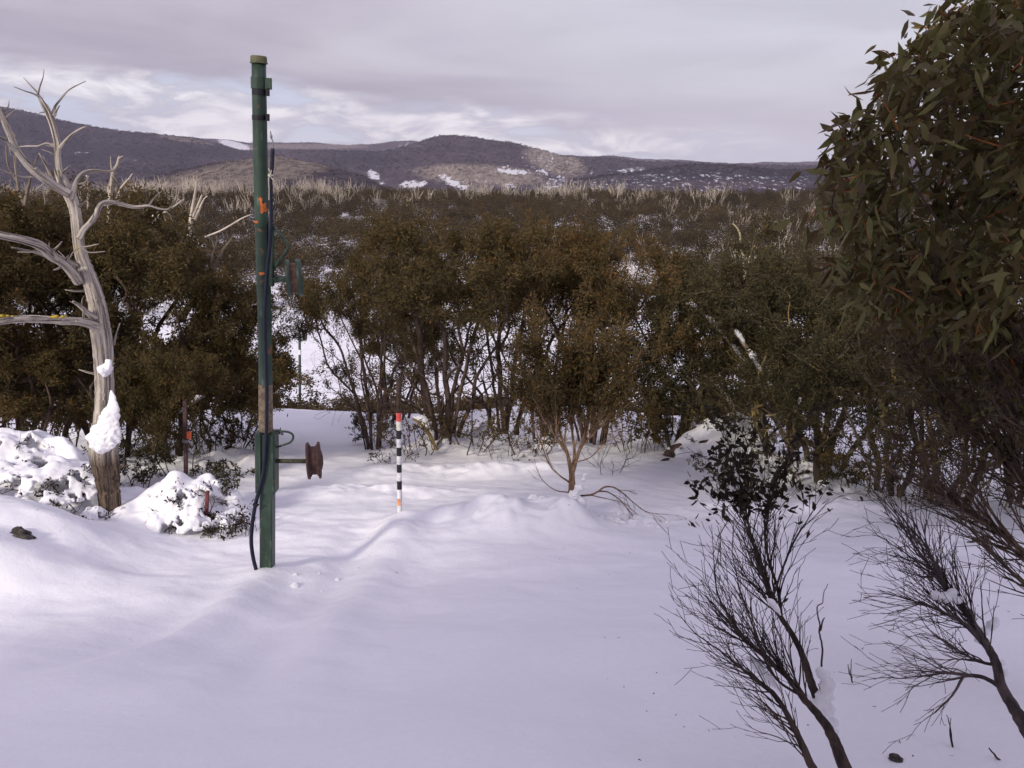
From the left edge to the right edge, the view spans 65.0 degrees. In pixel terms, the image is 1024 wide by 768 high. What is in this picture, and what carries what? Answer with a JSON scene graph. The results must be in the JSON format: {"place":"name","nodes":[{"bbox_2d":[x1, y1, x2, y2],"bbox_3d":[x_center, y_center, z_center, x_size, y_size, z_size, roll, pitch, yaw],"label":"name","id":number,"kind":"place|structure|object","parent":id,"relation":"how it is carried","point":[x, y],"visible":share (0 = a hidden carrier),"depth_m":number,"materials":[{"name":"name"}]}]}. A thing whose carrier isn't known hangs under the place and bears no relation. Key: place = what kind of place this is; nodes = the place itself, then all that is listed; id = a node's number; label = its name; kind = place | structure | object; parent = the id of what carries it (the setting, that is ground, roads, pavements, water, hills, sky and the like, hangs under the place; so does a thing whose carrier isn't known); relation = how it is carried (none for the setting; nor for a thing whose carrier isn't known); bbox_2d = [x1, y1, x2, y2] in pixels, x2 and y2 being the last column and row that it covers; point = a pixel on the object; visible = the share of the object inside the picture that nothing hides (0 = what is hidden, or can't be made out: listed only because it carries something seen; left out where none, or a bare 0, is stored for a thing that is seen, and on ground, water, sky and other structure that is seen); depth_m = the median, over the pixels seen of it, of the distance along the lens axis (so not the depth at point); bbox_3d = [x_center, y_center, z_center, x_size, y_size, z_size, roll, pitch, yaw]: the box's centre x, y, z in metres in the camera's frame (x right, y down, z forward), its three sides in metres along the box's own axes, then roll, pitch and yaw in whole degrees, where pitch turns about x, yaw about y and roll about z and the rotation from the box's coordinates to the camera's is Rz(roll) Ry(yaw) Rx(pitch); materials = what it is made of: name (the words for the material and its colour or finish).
{"place":"outdoors","nodes":[
{"label":"outdoors","id":0,"kind":"place"},
{"bbox_2d":[0,107,1013,199],"bbox_3d":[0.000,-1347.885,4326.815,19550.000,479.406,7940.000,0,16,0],"label":"hills","id":1,"kind":"structure","parent":0,"point":[673,178],"depth_m":2716.25,"materials":[{"name":"soil"}]},
{"bbox_2d":[0,106,1011,198],"bbox_3d":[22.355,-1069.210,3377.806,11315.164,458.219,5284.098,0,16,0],"label":"hill woodland","id":2,"kind":"object","parent":1,"relation":"on","point":[750,168],"visible":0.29,"depth_m":2755.01,"materials":[{"name":"plant"}]},
{"bbox_2d":[0,403,1023,767],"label":"snow ground","id":3,"kind":"structure","parent":0,"point":[472,609],"depth_m":5.10,"materials":[{"name":"snow"}]},
{"bbox_2d":[10,526,35,539],"bbox_3d":[-3.787,1.209,6.179,0.233,0.214,0.236,0,16,0],"label":"boulder","id":4,"kind":"object","parent":3,"relation":"on","point":[21,532],"visible":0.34,"depth_m":6.15,"materials":[{"name":"stone"}]},
{"bbox_2d":[2,134,45,212],"bbox_3d":[-6.501,-2.642,10.682,0.504,1.322,0.266,8,17,26],"label":"dead tree","id":5,"kind":"object","parent":3,"relation":"on","point":[24,200],"visible":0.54,"depth_m":10.68,"materials":[{"name":"wood"}]},
{"bbox_2d":[0,181,63,427],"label":"snow gum","id":6,"kind":"object","parent":3,"relation":"on","point":[13,252],"visible":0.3,"depth_m":9.81,"materials":[{"name":"green plant"}]},
{"bbox_2d":[0,418,68,467],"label":"shrub","id":7,"kind":"object","parent":3,"relation":"on","point":[12,450],"visible":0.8,"depth_m":8.04,"materials":[{"name":"white plant"}]},
{"bbox_2d":[0,385,85,442],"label":"shrub","id":8,"kind":"object","parent":3,"relation":"on","point":[44,408],"visible":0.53,"depth_m":10.04,"materials":[{"name":"green plant"}]},
{"bbox_2d":[0,303,93,433],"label":"snow gum","id":9,"kind":"object","parent":3,"relation":"on","point":[45,365],"visible":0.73,"depth_m":9.65,"materials":[{"name":"green plant"}]},
{"bbox_2d":[0,439,119,504],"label":"shrub","id":10,"kind":"object","parent":3,"relation":"on","point":[60,467],"visible":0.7,"depth_m":7.65,"materials":[{"name":"white plant"}]},
{"bbox_2d":[34,475,86,510],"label":"shrub","id":11,"kind":"object","parent":3,"relation":"on","point":[56,504],"visible":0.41,"depth_m":7.62,"materials":[{"name":"green plant"}]},
{"bbox_2d":[15,326,145,442],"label":"snow gum","id":12,"kind":"object","parent":3,"relation":"on","point":[74,381],"visible":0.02,"depth_m":12.67,"materials":[{"name":"green plant"}]},
{"bbox_2d":[0,70,172,511],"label":"dead tree","id":13,"kind":"object","parent":3,"relation":"on","point":[102,438],"visible":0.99,"depth_m":7.21,"materials":[{"name":"grey wood"}]},
{"bbox_2d":[0,186,189,446],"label":"snow gum","id":14,"kind":"object","parent":3,"relation":"on","point":[38,297],"visible":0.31,"depth_m":10.26,"materials":[{"name":"green plant"}]},
{"bbox_2d":[70,506,122,519],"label":"shrub","id":15,"kind":"object","parent":3,"relation":"on","point":[90,513],"visible":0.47,"depth_m":7.59,"materials":[{"name":"white plant"}]},
{"bbox_2d":[86,156,132,225],"bbox_3d":[-5.603,-2.622,11.208,0.704,1.085,0.076,0,16,0],"label":"dead tree","id":16,"kind":"object","parent":3,"relation":"on","point":[111,183],"visible":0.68,"depth_m":11.15,"materials":[{"name":"grey wood"}]},
{"bbox_2d":[0,165,256,457],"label":"snow gum","id":17,"kind":"object","parent":3,"relation":"on","point":[12,210],"visible":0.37,"depth_m":10.77,"materials":[{"name":"green plant"}]},
{"bbox_2d":[52,314,212,420],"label":"snow gum","id":18,"kind":"object","parent":3,"relation":"on","point":[172,332],"depth_m":21.52,"materials":[{"name":"green plant"}]},
{"bbox_2d":[118,443,176,487],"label":"shrub","id":19,"kind":"object","parent":3,"relation":"on","point":[144,474],"visible":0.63,"depth_m":9.27,"materials":[{"name":"green plant"}]},
{"bbox_2d":[30,209,283,455],"bbox_3d":[-4.597,-0.483,10.802,3.304,3.723,3.184,-10,18,-31],"label":"snow gum","id":20,"kind":"object","parent":3,"relation":"on","point":[164,276],"visible":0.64,"depth_m":10.11,"materials":[{"name":"green plant"}]},
{"bbox_2d":[72,325,242,476],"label":"snow gum","id":21,"kind":"object","parent":3,"relation":"on","point":[168,361],"visible":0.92,"depth_m":9.39,"materials":[{"name":"green plant"}]},
{"bbox_2d":[119,416,200,465],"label":"shrub","id":22,"kind":"object","parent":3,"relation":"on","point":[123,441],"visible":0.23,"depth_m":10.38,"materials":[{"name":"green plant"}]},
{"bbox_2d":[151,395,204,447],"bbox_3d":[-4.217,0.494,10.085,0.803,0.757,0.094,0,16,0],"label":"leaning limb","id":23,"kind":"object","parent":3,"relation":"on","point":[195,401],"visible":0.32,"depth_m":10.01,"materials":[{"name":"grey plant"}]},
{"bbox_2d":[182,399,190,474],"bbox_3d":[-3.815,0.653,9.407,0.162,0.966,0.104,0,16,0],"label":"fence post","id":24,"kind":"object","parent":3,"relation":"on","point":[186,434],"visible":0.94,"depth_m":9.39,"materials":[{"name":"wood"}]},
{"bbox_2d":[163,511,217,534],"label":"shrub","id":25,"kind":"object","parent":3,"relation":"on","point":[209,515],"visible":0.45,"depth_m":7.46,"materials":[{"name":"green plant"}]},
{"bbox_2d":[143,475,241,533],"bbox_3d":[-3.036,1.194,7.755,0.948,0.654,1.150,6,17,19],"label":"shrub","id":26,"kind":"object","parent":3,"relation":"on","point":[169,510],"visible":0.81,"depth_m":7.49,"materials":[{"name":"white plant"}]},
{"bbox_2d":[147,182,250,237],"bbox_3d":[-5.738,-3.152,14.695,1.926,1.040,0.078,0,16,0],"label":"dead tree","id":27,"kind":"object","parent":3,"relation":"on","point":[195,212],"visible":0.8,"depth_m":14.68,"materials":[{"name":"grey wood"}]},
{"bbox_2d":[205,490,208,515],"bbox_3d":[-2.858,1.116,7.530,0.063,0.248,0.027,0,16,0],"label":"stake","id":28,"kind":"object","parent":3,"relation":"on","point":[206,502],"visible":1,"depth_m":7.52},
{"bbox_2d":[168,398,248,454],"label":"shrub","id":29,"kind":"object","parent":3,"relation":"on","point":[225,423],"visible":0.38,"depth_m":10.85,"materials":[{"name":"green plant"}]},
{"bbox_2d":[178,234,255,320],"bbox_3d":[-4.357,-1.569,11.890,1.257,1.304,0.264,0,16,0],"label":"dead tree","id":30,"kind":"object","parent":3,"relation":"on","point":[217,261],"visible":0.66,"depth_m":11.73,"materials":[{"name":"wood"}]},
{"bbox_2d":[187,457,254,489],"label":"shrub","id":31,"kind":"object","parent":3,"relation":"on","point":[221,469],"visible":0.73,"depth_m":8.21,"materials":[{"name":"green plant"}]},
{"bbox_2d":[200,517,241,540],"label":"shrub","id":32,"kind":"object","parent":3,"relation":"on","point":[216,530],"visible":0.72,"depth_m":7.41,"materials":[{"name":"green plant"}]},
{"bbox_2d":[115,302,329,451],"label":"snow gum","id":33,"kind":"object","parent":3,"relation":"on","point":[244,399],"visible":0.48,"depth_m":10.65,"materials":[{"name":"green plant"}]},
{"bbox_2d":[201,511,248,536],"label":"shrub","id":34,"kind":"object","parent":3,"relation":"on","point":[223,521],"visible":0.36,"depth_m":7.53,"materials":[{"name":"green plant"}]},
{"bbox_2d":[217,514,249,537],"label":"shrub","id":35,"kind":"object","parent":3,"relation":"on","point":[240,519],"visible":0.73,"depth_m":7.34,"materials":[{"name":"green plant"}]},
{"bbox_2d":[173,319,297,437],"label":"snow gum","id":36,"kind":"object","parent":3,"relation":"on","point":[276,348],"visible":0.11,"depth_m":13.01,"materials":[{"name":"green plant"}]},
{"bbox_2d":[203,417,282,451],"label":"shrub","id":37,"kind":"object","parent":3,"relation":"on","point":[240,437],"visible":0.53,"depth_m":11.27,"materials":[{"name":"green plant"}]},
{"bbox_2d":[232,499,259,530],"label":"shrub","id":38,"kind":"object","parent":3,"relation":"on","point":[239,514],"visible":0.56,"depth_m":7.58,"materials":[{"name":"green plant"}]},
{"bbox_2d":[250,55,322,567],"bbox_3d":[-1.682,-0.222,5.763,0.557,3.974,0.288,0,16,0],"label":"tow pole","id":39,"kind":"object","parent":3,"relation":"on","point":[261,88],"visible":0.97,"depth_m":5.62,"materials":[{"name":"metal"}]},
{"bbox_2d":[249,131,274,569],"bbox_3d":[-1.773,-0.013,5.718,0.419,3.412,0.042,0,16,1],"label":"power cable","id":40,"kind":"object","parent":39,"relation":"attached to","point":[255,504],"visible":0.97,"depth_m":5.66,"materials":[{"name":"rubber"}]},
{"bbox_2d":[276,371,321,408],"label":"snow gum","id":41,"kind":"object","parent":3,"relation":"on","point":[306,396],"visible":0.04,"depth_m":24.35,"materials":[{"name":"green plant"}]},
{"bbox_2d":[298,331,306,404],"bbox_3d":[-8.430,0.775,32.410,0.630,6.187,0.439,0,16,0],"label":"tow pole","id":42,"kind":"object","parent":3,"relation":"on","point":[299,354],"visible":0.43,"depth_m":31.83,"materials":[{"name":"green paint"}]},
{"bbox_2d":[288,380,326,410],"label":"snow gum","id":43,"kind":"object","parent":3,"relation":"on","point":[299,395],"visible":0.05,"depth_m":26.87,"materials":[{"name":"green plant"}]},
{"bbox_2d":[274,395,370,411],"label":"snow gum","id":44,"kind":"object","parent":3,"relation":"on","point":[304,404],"visible":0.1,"depth_m":20.54,"materials":[{"name":"green plant"}]},
{"bbox_2d":[295,389,395,412],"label":"snow gum","id":45,"kind":"object","parent":3,"relation":"on","point":[333,399],"visible":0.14,"depth_m":21.28,"materials":[{"name":"green plant"}]},
{"bbox_2d":[272,241,463,449],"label":"snow gum","id":46,"kind":"object","parent":3,"relation":"on","point":[311,302],"visible":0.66,"depth_m":11.67,"materials":[{"name":"green plant"}]},
{"bbox_2d":[345,405,395,442],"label":"shrub","id":47,"kind":"object","parent":3,"relation":"on","point":[356,423],"visible":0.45,"depth_m":12.88,"materials":[{"name":"green plant"}]},
{"bbox_2d":[324,394,423,413],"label":"snow gum","id":48,"kind":"object","parent":3,"relation":"on","point":[412,411],"visible":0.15,"depth_m":20.34,"materials":[{"name":"green plant"}]},
{"bbox_2d":[367,437,418,463],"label":"shrub","id":49,"kind":"object","parent":3,"relation":"on","point":[372,454],"visible":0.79,"depth_m":10.89,"materials":[{"name":"green plant"}]},
{"bbox_2d":[328,292,459,419],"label":"snow gum","id":50,"kind":"object","parent":3,"relation":"on","point":[430,364],"visible":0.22,"depth_m":15.10,"materials":[{"name":"green plant"}]},
{"bbox_2d":[396,378,401,512],"bbox_3d":[-1.083,0.794,7.699,0.097,1.757,0.049,0,16,0],"label":"marker pole","id":51,"kind":"object","parent":3,"relation":"on","point":[398,444],"visible":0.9,"depth_m":7.62,"materials":[{"name":"plastic"}]},
{"bbox_2d":[368,396,453,455],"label":"shrub","id":52,"kind":"object","parent":3,"relation":"on","point":[422,428],"visible":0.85,"depth_m":11.40,"materials":[{"name":"green plant"}]},
{"bbox_2d":[412,415,437,450],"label":"broken stem","id":53,"kind":"object","parent":3,"relation":"on","point":[430,433],"visible":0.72,"depth_m":11.54,"materials":[{"name":"yellow plant"}]},
{"bbox_2d":[409,392,485,411],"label":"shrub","id":54,"kind":"object","parent":3,"relation":"on","point":[434,401],"visible":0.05,"depth_m":23.51,"materials":[{"name":"green plant"}]},
{"bbox_2d":[60,421,858,591],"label":"snow crumbs","id":55,"kind":"object","parent":3,"relation":"on","point":[294,585],"visible":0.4,"depth_m":7.87,"materials":[{"name":"snow"}]},
{"bbox_2d":[412,383,510,454],"bbox_3d":[-0.720,0.676,11.638,1.442,1.256,1.256,-1,16,-2],"label":"shrub","id":56,"kind":"object","parent":3,"relation":"on","point":[488,420],"visible":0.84,"depth_m":11.52,"materials":[{"name":"green plant"}]},
{"bbox_2d":[340,193,590,444],"bbox_3d":[-0.868,-0.763,11.496,3.929,3.804,3.791,14,21,41],"label":"snow gum","id":57,"kind":"object","parent":3,"relation":"on","point":[417,271],"visible":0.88,"depth_m":10.74,"materials":[{"name":"green plant"}]},
{"bbox_2d":[434,392,519,413],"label":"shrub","id":58,"kind":"object","parent":3,"relation":"on","point":[492,403],"visible":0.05,"depth_m":21.09,"materials":[{"name":"green plant"}]},
{"bbox_2d":[473,431,539,460],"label":"shrub","id":59,"kind":"object","parent":3,"relation":"on","point":[507,445],"visible":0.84,"depth_m":11.01,"materials":[{"name":"brown plant"}]},
{"bbox_2d":[388,207,630,434],"bbox_3d":[-0.031,-0.797,12.969,3.883,4.148,3.067,-1,16,-4],"label":"snow gum","id":60,"kind":"object","parent":3,"relation":"on","point":[452,237],"visible":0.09,"depth_m":12.46,"materials":[{"name":"green plant"}]},
{"bbox_2d":[483,397,570,456],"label":"shrub","id":61,"kind":"object","parent":3,"relation":"on","point":[529,431],"visible":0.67,"depth_m":11.12,"materials":[{"name":"green plant"}]},
{"bbox_2d":[458,203,647,438],"bbox_3d":[0.565,-0.726,11.702,2.812,3.799,2.221,1,16,4],"label":"snow gum","id":62,"kind":"object","parent":3,"relation":"on","point":[593,237],"visible":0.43,"depth_m":11.08,"materials":[{"name":"green plant"}]},
{"bbox_2d":[494,289,656,510],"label":"snow gum","id":63,"kind":"object","parent":3,"relation":"on","point":[573,383],"visible":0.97,"depth_m":7.75,"materials":[{"name":"green plant"}]},
{"bbox_2d":[476,215,728,444],"bbox_3d":[1.117,-0.553,11.681,3.379,3.712,3.260,-3,16,-12],"label":"snow gum","id":64,"kind":"object","parent":3,"relation":"on","point":[652,255],"visible":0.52,"depth_m":10.86,"materials":[{"name":"green plant"}]},
{"bbox_2d":[581,431,647,474],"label":"shrub","id":65,"kind":"object","parent":3,"relation":"on","point":[614,461],"visible":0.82,"depth_m":10.20,"materials":[{"name":"brown plant"}]},
{"bbox_2d":[580,486,684,521],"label":"bent branch","id":66,"kind":"object","parent":3,"relation":"on","point":[599,490],"visible":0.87,"depth_m":7.85,"materials":[{"name":"beige plant"}]},
{"bbox_2d":[599,380,667,452],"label":"shrub","id":67,"kind":"object","parent":3,"relation":"on","point":[651,411],"visible":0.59,"depth_m":11.42,"materials":[{"name":"green plant"}]},
{"bbox_2d":[632,406,683,451],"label":"shrub","id":68,"kind":"object","parent":3,"relation":"on","point":[667,418],"visible":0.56,"depth_m":11.70,"materials":[{"name":"green plant"}]},
{"bbox_2d":[575,244,764,447],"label":"snow gum","id":69,"kind":"object","parent":3,"relation":"on","point":[722,365],"visible":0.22,"depth_m":11.38,"materials":[{"name":"green plant"}]},
{"bbox_2d":[623,376,725,450],"bbox_3d":[2.391,0.681,11.931,1.472,1.468,1.383,6,17,21],"label":"shrub","id":70,"kind":"object","parent":3,"relation":"on","point":[666,431],"visible":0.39,"depth_m":11.75,"materials":[{"name":"green plant"}]},
{"bbox_2d":[646,308,759,423],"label":"snow gum","id":71,"kind":"object","parent":3,"relation":"on","point":[693,369],"visible":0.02,"depth_m":14.76,"materials":[{"name":"green plant"}]},
{"bbox_2d":[662,412,777,457],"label":"shrub","id":72,"kind":"object","parent":3,"relation":"on","point":[701,435],"visible":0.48,"depth_m":11.22,"materials":[{"name":"white plant"}]},
{"bbox_2d":[670,386,774,445],"bbox_3d":[3.059,0.695,11.658,1.523,1.506,1.670,0,16,-1],"label":"shrub","id":73,"kind":"object","parent":3,"relation":"on","point":[702,414],"visible":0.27,"depth_m":11.47,"materials":[{"name":"green plant"}]},
{"bbox_2d":[679,439,777,474],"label":"shrub","id":74,"kind":"object","parent":3,"relation":"on","point":[705,449],"visible":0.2,"depth_m":10.99,"materials":[{"name":"plant"}]},
{"bbox_2d":[621,231,845,427],"bbox_3d":[3.232,-0.402,11.718,3.592,3.687,3.312,-8,18,-27],"label":"snow gum","id":75,"kind":"object","parent":3,"relation":"on","point":[720,324],"visible":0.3,"depth_m":11.04,"materials":[{"name":"green plant"}]},
{"bbox_2d":[685,301,787,445],"bbox_3d":[3.163,-0.094,11.112,1.638,2.119,0.122,0,16,0],"label":"leaning limb","id":76,"kind":"object","parent":3,"relation":"on","point":[769,406],"visible":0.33,"depth_m":10.99,"materials":[{"name":"grey plant"}]},
{"bbox_2d":[685,443,797,493],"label":"shrub","id":77,"kind":"object","parent":3,"relation":"on","point":[712,472],"visible":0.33,"depth_m":9.70,"materials":[{"name":"green plant"}]},
{"bbox_2d":[663,208,846,458],"bbox_3d":[3.416,-0.526,10.866,2.792,3.596,3.108,-14,21,-41],"label":"snow gum","id":78,"kind":"object","parent":3,"relation":"on","point":[696,273],"visible":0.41,"depth_m":10.36,"materials":[{"name":"green plant"}]},
{"bbox_2d":[653,395,862,767],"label":"bare shrub","id":79,"kind":"object","parent":3,"relation":"on","point":[820,706],"visible":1,"depth_m":2.87,"materials":[{"name":"brown plant"}]},
{"bbox_2d":[702,383,822,468],"bbox_3d":[3.486,0.593,10.908,1.444,1.539,1.694,13,20,38],"label":"shrub","id":80,"kind":"object","parent":3,"relation":"on","point":[735,413],"visible":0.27,"depth_m":10.60,"materials":[{"name":"green plant"}]},
{"bbox_2d":[730,327,800,444],"bbox_3d":[3.365,0.055,10.579,1.100,1.645,0.120,0,16,-1],"label":"leaning limb","id":81,"kind":"object","parent":3,"relation":"on","point":[741,339],"visible":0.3,"depth_m":10.42,"materials":[{"name":"grey plant"}]},
{"bbox_2d":[758,450,856,488],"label":"shrub","id":82,"kind":"object","parent":3,"relation":"on","point":[802,468],"visible":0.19,"depth_m":10.28,"materials":[{"name":"plant"}]},
{"bbox_2d":[762,408,859,483],"bbox_3d":[3.680,0.938,10.110,1.103,1.352,1.460,5,16,16],"label":"shrub","id":83,"kind":"object","parent":3,"relation":"on","point":[809,435],"visible":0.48,"depth_m":9.99,"materials":[{"name":"green plant"}]},
{"bbox_2d":[816,584,827,666],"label":"twig","id":84,"kind":"object","parent":3,"relation":"on","point":[819,630],"visible":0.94,"depth_m":3.77,"materials":[{"name":"wood"}]},
{"bbox_2d":[703,216,981,482],"bbox_3d":[3.994,-0.289,9.995,3.285,3.734,3.563,4,16,14],"label":"snow gum","id":85,"kind":"object","parent":3,"relation":"on","point":[777,293],"visible":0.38,"depth_m":9.44,"materials":[{"name":"green plant"}]},
{"bbox_2d":[814,450,872,488],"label":"shrub","id":86,"kind":"object","parent":3,"relation":"on","point":[829,474],"visible":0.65,"depth_m":9.58,"materials":[{"name":"green plant"}]},
{"bbox_2d":[808,405,918,490],"bbox_3d":[4.181,0.912,9.498,1.231,1.410,1.669,15,21,43],"label":"shrub","id":87,"kind":"object","parent":3,"relation":"on","point":[838,459],"visible":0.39,"depth_m":9.41,"materials":[{"name":"green plant"}]},
{"bbox_2d":[748,211,1023,496],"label":"snow gum","id":88,"kind":"object","parent":3,"relation":"on","point":[825,353],"visible":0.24,"depth_m":8.49,"materials":[{"name":"green plant"}]},
{"bbox_2d":[849,466,936,503],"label":"shrub","id":89,"kind":"object","parent":3,"relation":"on","point":[892,480],"visible":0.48,"depth_m":8.92,"materials":[{"name":"green plant"}]},
{"bbox_2d":[888,753,902,762],"bbox_3d":[1.483,1.448,3.105,0.057,0.037,0.053,0,16,0],"label":"rock","id":90,"kind":"object","parent":3,"relation":"on","point":[895,758],"visible":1,"depth_m":3.09,"materials":[{"name":"stone"}]},
{"bbox_2d":[772,0,1023,435],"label":"snow gum","id":91,"kind":"object","parent":3,"relation":"on","point":[880,275],"visible":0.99,"depth_m":2.83,"materials":[{"name":"green plant"}]},
{"bbox_2d":[799,183,1023,618],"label":"bare shrub","id":92,"kind":"object","parent":3,"relation":"on","point":[1001,449],"visible":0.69,"depth_m":3.57,"materials":[{"name":"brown plant"}]},
{"bbox_2d":[809,248,1023,503],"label":"snow gum","id":93,"kind":"object","parent":3,"relation":"on","point":[910,421],"visible":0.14,"depth_m":8.49,"materials":[{"name":"green plant"}]},
{"bbox_2d":[857,407,987,504],"bbox_3d":[4.664,0.907,8.901,1.609,1.587,1.364,7,17,23],"label":"shrub","id":94,"kind":"object","parent":3,"relation":"on","point":[900,466],"visible":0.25,"depth_m":8.77,"materials":[{"name":"green plant"}]},
{"bbox_2d":[829,438,1023,753],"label":"bare shrub","id":95,"kind":"object","parent":3,"relation":"on","point":[947,595],"visible":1,"depth_m":2.83,"materials":[{"name":"plant"}]},
{"bbox_2d":[946,715,953,747],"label":"twig","id":96,"kind":"object","parent":3,"relation":"on","point":[950,735],"visible":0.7,"depth_m":3.18,"materials":[{"name":"wood"}]},
{"bbox_2d":[915,426,1023,511],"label":"shrub","id":97,"kind":"object","parent":3,"relation":"on","point":[953,453],"visible":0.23,"depth_m":8.31,"materials":[{"name":"green plant"}]},
{"bbox_2d":[919,235,1023,507],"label":"snow gum","id":98,"kind":"object","parent":3,"relation":"on","point":[1022,496],"depth_m":8.73,"materials":[{"name":"green plant"}]},
{"bbox_2d":[0,0,1023,163],"label":"sky","id":99,"kind":"structure","parent":0,"point":[724,81],"materials":[{"name":"grey"}]},
{"bbox_2d":[9,199,1022,407],"bbox_3d":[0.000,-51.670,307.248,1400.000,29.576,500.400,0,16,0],"label":"valley slope","id":100,"kind":"structure","parent":0,"point":[309,347],"depth_m":96.36,"materials":[{"name":"snow"}]},
{"bbox_2d":[0,175,824,284],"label":"dead timber","id":101,"kind":"object","parent":100,"relation":"on","point":[320,187],"visible":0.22,"depth_m":385.88,"materials":[{"name":"grey wood"}]},
{"bbox_2d":[0,184,1021,306],"bbox_3d":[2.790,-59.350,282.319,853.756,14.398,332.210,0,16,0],"label":"bushland","id":102,"kind":"structure","parent":100,"relation":"on","point":[500,202],"depth_m":284.25,"materials":[{"name":"plant"}]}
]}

